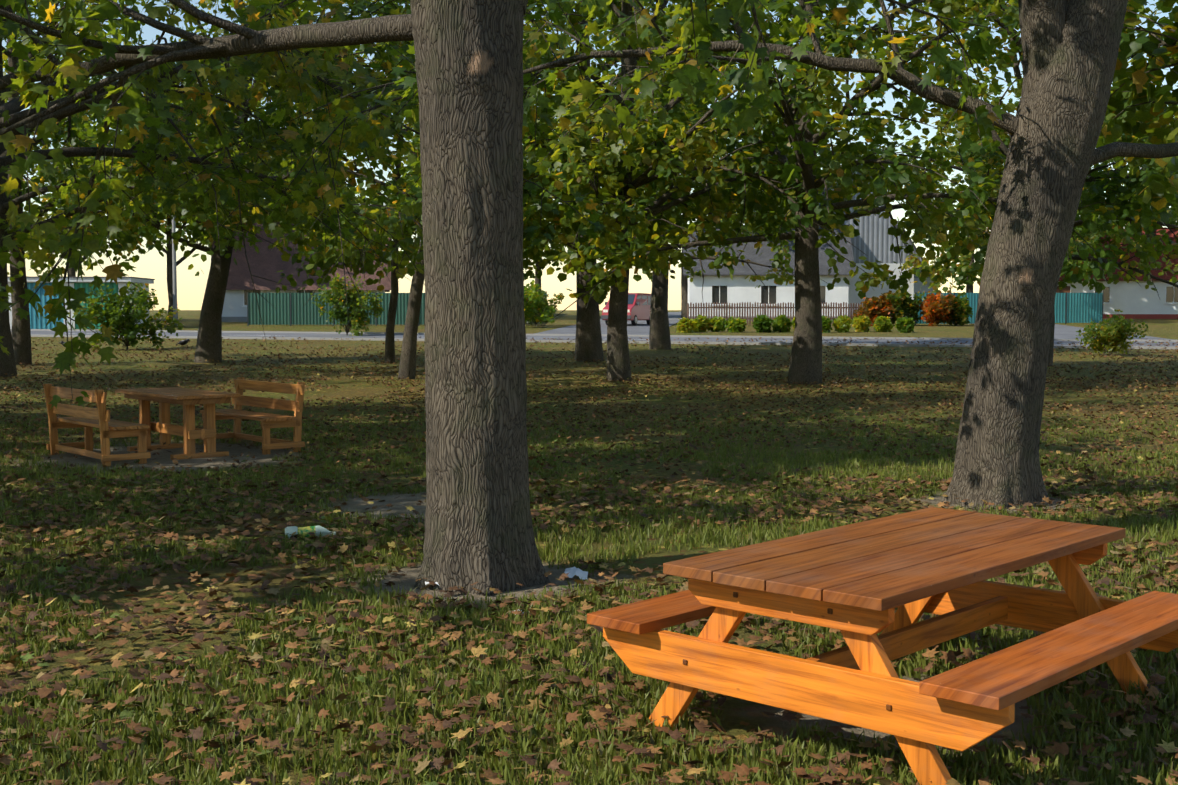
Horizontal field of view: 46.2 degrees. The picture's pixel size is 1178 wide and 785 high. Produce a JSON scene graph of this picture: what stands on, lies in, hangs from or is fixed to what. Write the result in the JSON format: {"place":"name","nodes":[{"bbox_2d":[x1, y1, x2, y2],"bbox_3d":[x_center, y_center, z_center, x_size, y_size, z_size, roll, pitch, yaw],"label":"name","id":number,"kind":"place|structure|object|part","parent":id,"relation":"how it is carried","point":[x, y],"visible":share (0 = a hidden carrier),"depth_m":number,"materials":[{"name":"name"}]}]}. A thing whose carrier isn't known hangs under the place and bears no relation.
{"place":"outdoors","nodes":[
{"label":"outdoors","id":0,"kind":"place"},
{"bbox_2d":[8,276,154,328],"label":"fence","id":1,"kind":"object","parent":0,"point":[41,322],"depth_m":76.46,"materials":[{"name":"teal metal"}]},
{"bbox_2d":[0,310,1177,784],"bbox_3d":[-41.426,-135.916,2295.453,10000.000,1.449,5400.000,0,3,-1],"label":"ground","id":2,"kind":"structure","parent":0,"point":[734,710],"depth_m":17.16,"materials":[{"name":"green plant"}]},
{"bbox_2d":[5,56,178,276],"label":"tree","id":3,"kind":"object","parent":2,"relation":"on","point":[138,231],"visible":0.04,"depth_m":87.11,"materials":[{"name":"green plant"}]},
{"bbox_2d":[43,384,150,465],"bbox_3d":[-5.825,0.361,16.270,0.600,0.880,1.830,-3,4,-40],"label":"bench","id":4,"kind":"object","parent":2,"relation":"on","point":[88,419],"visible":0.88,"depth_m":15.97,"materials":[{"name":"brown wood"}]},
{"bbox_2d":[0,0,196,364],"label":"tree","id":5,"kind":"object","parent":2,"relation":"on","point":[21,334],"visible":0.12,"depth_m":40.35,"materials":[{"name":"green plant"}]},
{"bbox_2d":[69,281,183,349],"bbox_3d":[-17.167,-2.813,51.331,2.966,2.634,3.891,1,4,19],"label":"bush","id":6,"kind":"object","parent":2,"relation":"on","point":[127,316],"visible":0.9,"depth_m":51.01,"materials":[{"name":"green plant"}]},
{"bbox_2d":[0,0,309,376],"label":"tree","id":7,"kind":"object","parent":2,"relation":"on","point":[7,362],"visible":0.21,"depth_m":34.27,"materials":[{"name":"green plant"}]},
{"bbox_2d":[172,161,177,325],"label":"utility pole","id":8,"kind":"object","parent":2,"relation":"on","point":[174,274],"visible":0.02,"depth_m":82.08,"materials":[{"name":"wood"}]},
{"bbox_2d":[88,79,262,319],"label":"tree","id":9,"kind":"object","parent":2,"relation":"on","point":[169,272],"depth_m":93.50,"materials":[{"name":"green plant"}]},
{"bbox_2d":[115,387,240,459],"bbox_3d":[-5.058,0.374,16.929,0.796,0.775,1.850,-3,4,-40],"label":"park table","id":10,"kind":"object","parent":2,"relation":"on","point":[188,399],"visible":0.85,"depth_m":16.50,"materials":[{"name":"brown wood"}]},
{"bbox_2d":[176,339,189,347],"bbox_3d":[-15.640,-1.905,53.177,0.688,0.345,0.219,1,4,19],"label":"crow","id":11,"kind":"object","parent":2,"relation":"on","point":[183,342],"visible":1,"depth_m":53.08,"materials":[{"name":"black"}]},
{"bbox_2d":[9,0,420,362],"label":"tree","id":12,"kind":"object","parent":2,"relation":"on","point":[209,342],"visible":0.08,"depth_m":42.18,"materials":[{"name":"green plant"}]},
{"bbox_2d":[148,89,301,243],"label":"tree","id":13,"kind":"object","parent":2,"relation":"on","point":[178,226],"visible":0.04,"depth_m":92.66,"materials":[{"name":"green plant"}]},
{"bbox_2d":[200,377,304,454],"bbox_3d":[-4.291,0.282,17.581,0.600,0.880,1.830,-3,4,-40],"label":"bench","id":14,"kind":"object","parent":2,"relation":"on","point":[237,413],"visible":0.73,"depth_m":17.36,"materials":[{"name":"brown wood"}]},
{"bbox_2d":[211,208,390,321],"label":"house","id":15,"kind":"structure","parent":2,"relation":"on","point":[265,263],"depth_m":92.19,"materials":[{"name":"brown tile"}]},
{"bbox_2d":[285,525,335,538],"bbox_3d":[-2.138,1.075,10.601,0.385,0.106,0.078,-1,3,-11],"label":"plastic bottle","id":16,"kind":"object","parent":2,"relation":"on","point":[303,531],"visible":0.67,"depth_m":10.57,"materials":[{"name":"plastic"}]},
{"bbox_2d":[0,0,654,343],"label":"tree","id":17,"kind":"object","parent":2,"relation":"on","point":[302,77],"visible":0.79,"depth_m":18.72,"materials":[{"name":"green plant"}]},
{"bbox_2d":[247,292,424,325],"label":"green fence","id":18,"kind":"object","parent":2,"relation":"on","point":[291,308],"visible":0.46,"depth_m":82.42,"materials":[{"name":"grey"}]},
{"bbox_2d":[310,273,383,335],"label":"bush","id":19,"kind":"object","parent":2,"relation":"on","point":[358,315],"visible":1,"depth_m":65.62,"materials":[{"name":"green plant"}]},
{"bbox_2d":[159,0,603,362],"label":"tree","id":20,"kind":"object","parent":2,"relation":"on","point":[370,267],"visible":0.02,"depth_m":39.10,"materials":[{"name":"green plant"}]},
{"bbox_2d":[181,0,732,378],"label":"tree","id":21,"kind":"object","parent":2,"relation":"on","point":[407,366],"visible":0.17,"depth_m":33.02,"materials":[{"name":"green plant"}]},
{"bbox_2d":[376,123,547,254],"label":"tree","id":22,"kind":"object","parent":2,"relation":"on","point":[407,178],"depth_m":100.99,"materials":[{"name":"green plant"}]},
{"bbox_2d":[0,0,1005,595],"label":"tree","id":23,"kind":"object","parent":2,"relation":"on","point":[470,96],"visible":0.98,"depth_m":8.73,"materials":[{"name":"green plant"}]},
{"bbox_2d":[524,280,554,323],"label":"bush","id":24,"kind":"object","parent":2,"relation":"on","point":[531,295],"visible":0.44,"depth_m":78.56,"materials":[{"name":"green plant"}]},
{"bbox_2d":[526,285,564,325],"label":"bush","id":25,"kind":"object","parent":2,"relation":"on","point":[543,303],"visible":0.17,"depth_m":82.28,"materials":[{"name":"green plant"}]},
{"bbox_2d":[564,566,587,578],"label":"paper litter","id":26,"kind":"object","parent":2,"relation":"on","point":[574,570],"visible":0.92,"depth_m":9.01,"materials":[{"name":"white paper"}]},
{"bbox_2d":[523,79,652,290],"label":"tree","id":27,"kind":"object","parent":2,"relation":"on","point":[537,266],"visible":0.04,"depth_m":100.57,"materials":[{"name":"green plant"}]},
{"bbox_2d":[0,408,1177,784],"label":"grass tufts","id":28,"kind":"object","parent":2,"relation":"on","point":[606,774],"visible":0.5,"depth_m":7.19,"materials":[{"name":"green plant"}]},
{"bbox_2d":[0,376,1177,784],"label":"fallen leaves","id":29,"kind":"object","parent":2,"relation":"on","point":[702,726],"visible":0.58,"depth_m":7.77,"materials":[{"name":"brown plant"}]},
{"bbox_2d":[0,336,1177,480],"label":"fallen leaves","id":30,"kind":"object","parent":2,"relation":"on","point":[1089,471],"visible":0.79,"depth_m":26.08,"materials":[{"name":"brown plant"}]},
{"bbox_2d":[398,0,832,361],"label":"tree","id":31,"kind":"object","parent":2,"relation":"on","point":[588,342],"visible":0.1,"depth_m":41.21,"materials":[{"name":"green plant"}]},
{"bbox_2d":[391,0,914,380],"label":"tree","id":32,"kind":"object","parent":2,"relation":"on","point":[778,195],"visible":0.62,"depth_m":31.57,"materials":[{"name":"green plant"}]},
{"bbox_2d":[676,317,697,332],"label":"plant","id":33,"kind":"object","parent":2,"relation":"on","point":[685,325],"visible":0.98,"depth_m":70.35,"materials":[{"name":"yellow plant"}]},
{"bbox_2d":[600,103,778,317],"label":"tree","id":34,"kind":"object","parent":2,"relation":"on","point":[684,290],"visible":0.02,"depth_m":103.06,"materials":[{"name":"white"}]},
{"bbox_2d":[693,314,709,331],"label":"plant","id":35,"kind":"object","parent":2,"relation":"on","point":[702,323],"visible":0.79,"depth_m":71.63,"materials":[{"name":"green plant"}]},
{"bbox_2d":[533,0,875,349],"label":"tree","id":36,"kind":"object","parent":2,"relation":"on","point":[659,336],"visible":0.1,"depth_m":51.03,"materials":[{"name":"green plant"}]},
{"bbox_2d":[707,316,725,331],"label":"plant","id":37,"kind":"object","parent":2,"relation":"on","point":[717,324],"visible":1,"depth_m":71.73,"materials":[{"name":"green plant"}]},
{"bbox_2d":[266,0,1177,508],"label":"tree","id":38,"kind":"object","parent":2,"relation":"on","point":[1054,124],"visible":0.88,"depth_m":12.29,"materials":[{"name":"green plant"}]},
{"bbox_2d":[724,316,746,332],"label":"plant","id":39,"kind":"object","parent":2,"relation":"on","point":[732,324],"visible":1,"depth_m":70.97,"materials":[{"name":"green plant"}]},
{"bbox_2d":[752,314,773,332],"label":"plant","id":40,"kind":"object","parent":2,"relation":"on","point":[762,323],"visible":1,"depth_m":70.58,"materials":[{"name":"green plant"}]},
{"bbox_2d":[772,315,792,331],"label":"plant","id":41,"kind":"object","parent":2,"relation":"on","point":[782,323],"visible":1,"depth_m":71.06,"materials":[{"name":"green plant"}]},
{"bbox_2d":[687,302,905,324],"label":"picket fence","id":42,"kind":"object","parent":2,"relation":"on","point":[763,307],"visible":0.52,"depth_m":83.54,"materials":[{"name":"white wood"}]},
{"bbox_2d":[728,96,888,224],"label":"tree","id":43,"kind":"object","parent":2,"relation":"on","point":[787,143],"depth_m":104.37,"materials":[{"name":"green plant"}]},
{"bbox_2d":[822,315,832,332],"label":"plant","id":44,"kind":"object","parent":2,"relation":"on","point":[826,325],"visible":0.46,"depth_m":70.50,"materials":[{"name":"green plant"}]},
{"bbox_2d":[832,315,852,332],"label":"plant","id":45,"kind":"object","parent":2,"relation":"on","point":[841,324],"visible":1,"depth_m":70.81,"materials":[{"name":"green plant"}]},
{"bbox_2d":[540,0,1164,383],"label":"tree","id":46,"kind":"object","parent":2,"relation":"on","point":[805,366],"visible":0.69,"depth_m":30.78,"materials":[{"name":"green plant"}]},
{"bbox_2d":[850,314,870,331],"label":"plant","id":47,"kind":"object","parent":2,"relation":"on","point":[861,323],"visible":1,"depth_m":71.91,"materials":[{"name":"yellow plant"}]},
{"bbox_2d":[819,159,918,317],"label":"building","id":48,"kind":"structure","parent":2,"relation":"on","point":[873,241],"depth_m":99.50,"materials":[{"name":"grey metal"}]},
{"bbox_2d":[853,290,895,325],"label":"shrub","id":49,"kind":"object","parent":2,"relation":"on","point":[872,308],"visible":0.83,"depth_m":82.47,"materials":[{"name":"orange plant"}]},
{"bbox_2d":[587,507,1177,784],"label":"picnic table","id":50,"kind":"object","parent":2,"relation":"on","point":[855,584],"visible":1,"depth_m":5.56,"materials":[{"name":"orange wood"}]},
{"bbox_2d":[873,316,893,331],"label":"plant","id":51,"kind":"object","parent":2,"relation":"on","point":[882,324],"visible":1,"depth_m":71.61,"materials":[{"name":"green plant"}]},
{"bbox_2d":[895,315,915,332],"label":"plant","id":52,"kind":"object","parent":2,"relation":"on","point":[905,325],"visible":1,"depth_m":70.32,"materials":[{"name":"green plant"}]},
{"bbox_2d":[885,285,926,324],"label":"shrub","id":53,"kind":"object","parent":2,"relation":"on","point":[906,305],"visible":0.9,"depth_m":82.82,"materials":[{"name":"green plant"}]},
{"bbox_2d":[896,221,936,298],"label":"building","id":54,"kind":"structure","parent":2,"relation":"on","point":[919,286],"depth_m":114.71,"materials":[{"name":"tile"}]},
{"bbox_2d":[920,291,957,325],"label":"shrub","id":55,"kind":"object","parent":2,"relation":"on","point":[934,309],"visible":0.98,"depth_m":82.45,"materials":[{"name":"orange plant"}]},
{"bbox_2d":[898,72,1010,292],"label":"tree","id":56,"kind":"object","parent":2,"relation":"on","point":[965,271],"visible":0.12,"depth_m":95.03,"materials":[{"name":"green plant"}]},
{"bbox_2d":[939,292,972,325],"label":"shrub","id":57,"kind":"object","parent":2,"relation":"on","point":[963,309],"visible":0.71,"depth_m":82.89,"materials":[{"name":"green plant"}]},
{"bbox_2d":[818,0,1177,365],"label":"tree","id":58,"kind":"object","parent":2,"relation":"on","point":[1095,193],"visible":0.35,"depth_m":38.61,"materials":[{"name":"green plant"}]},
{"bbox_2d":[915,292,1103,324],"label":"teal fence","id":59,"kind":"object","parent":2,"relation":"on","point":[1077,307],"visible":0.42,"depth_m":87.22,"materials":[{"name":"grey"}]},
{"bbox_2d":[910,80,1134,275],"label":"tree","id":60,"kind":"object","parent":2,"relation":"on","point":[1092,234],"visible":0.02,"depth_m":92.21,"materials":[{"name":"green plant"}]},
{"bbox_2d":[1005,0,1177,228],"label":"tree","id":61,"kind":"object","parent":2,"relation":"on","point":[1126,100],"visible":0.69,"depth_m":29.52,"materials":[{"name":"green plant"}]},
{"bbox_2d":[1075,309,1147,355],"bbox_3d":[17.676,-1.993,46.913,1.787,1.688,2.081,-2,4,-29],"label":"bush","id":62,"kind":"object","parent":2,"relation":"on","point":[1111,336],"visible":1,"depth_m":46.60,"materials":[{"name":"green plant"}]},
{"bbox_2d":[1059,228,1177,280],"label":"roof","id":63,"kind":"structure","parent":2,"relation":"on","point":[1168,276],"depth_m":102.36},
{"bbox_2d":[1079,88,1177,278],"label":"tree","id":64,"kind":"object","parent":2,"relation":"on","point":[1108,238],"visible":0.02,"depth_m":102.25,"materials":[{"name":"green plant"}]},
{"bbox_2d":[1103,314,1177,318],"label":"wall base","id":65,"kind":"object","parent":2,"relation":"on","point":[1151,316],"depth_m":101.66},
{"bbox_2d":[1144,115,1177,245],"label":"tree","id":66,"kind":"object","parent":2,"relation":"on","point":[1175,219],"depth_m":98.46,"materials":[{"name":"green plant"}]},
{"bbox_2d":[2,0,1177,309],"label":"sky","id":67,"kind":"structure","parent":0,"point":[191,288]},
{"bbox_2d":[526,312,681,339],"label":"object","id":68,"kind":"structure","parent":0,"point":[641,327],"depth_m":73.41,"materials":[{"name":"concrete"}]},
{"bbox_2d":[601,293,650,324],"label":"red van","id":69,"kind":"object","parent":68,"relation":"on","point":[639,304],"visible":0.5,"depth_m":82.61,"materials":[{"name":"red paint"}]},
{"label":"red van windows","id":70,"kind":"part","parent":69,"relation":"part of","materials":[{"name":"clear glass"}]},
{"bbox_2d":[31,331,1177,346],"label":"road","id":71,"kind":"structure","parent":0,"point":[703,339],"depth_m":62.21,"materials":[{"name":"grey asphalt"}]},
{"bbox_2d":[11,329,1177,348],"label":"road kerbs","id":72,"kind":"structure","parent":71,"relation":"on","point":[728,343],"depth_m":60.96,"materials":[{"name":"grey concrete"}]},
{"bbox_2d":[682,225,854,320],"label":"white house","id":73,"kind":"structure","parent":0,"point":[726,288],"depth_m":96.17,"materials":[{"name":"white paint"}]},
{"bbox_2d":[972,323,1177,344],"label":"driveway","id":74,"kind":"structure","parent":0,"point":[1064,332],"depth_m":65.95,"materials":[{"name":"concrete"}]},
{"bbox_2d":[1058,281,1177,313],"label":"house wall","id":75,"kind":"structure","parent":0,"point":[1132,297],"depth_m":101.74,"materials":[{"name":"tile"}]},
{"bbox_2d":[1056,286,1069,292],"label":"red house door","id":76,"kind":"structure","parent":75,"relation":"in","point":[1066,289],"depth_m":102.72,"materials":[{"name":"brown wood"}]},
{"bbox_2d":[1094,286,1177,303],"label":"house window frames","id":77,"kind":"structure","parent":75,"relation":"in","point":[1173,302],"depth_m":101.33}
]}

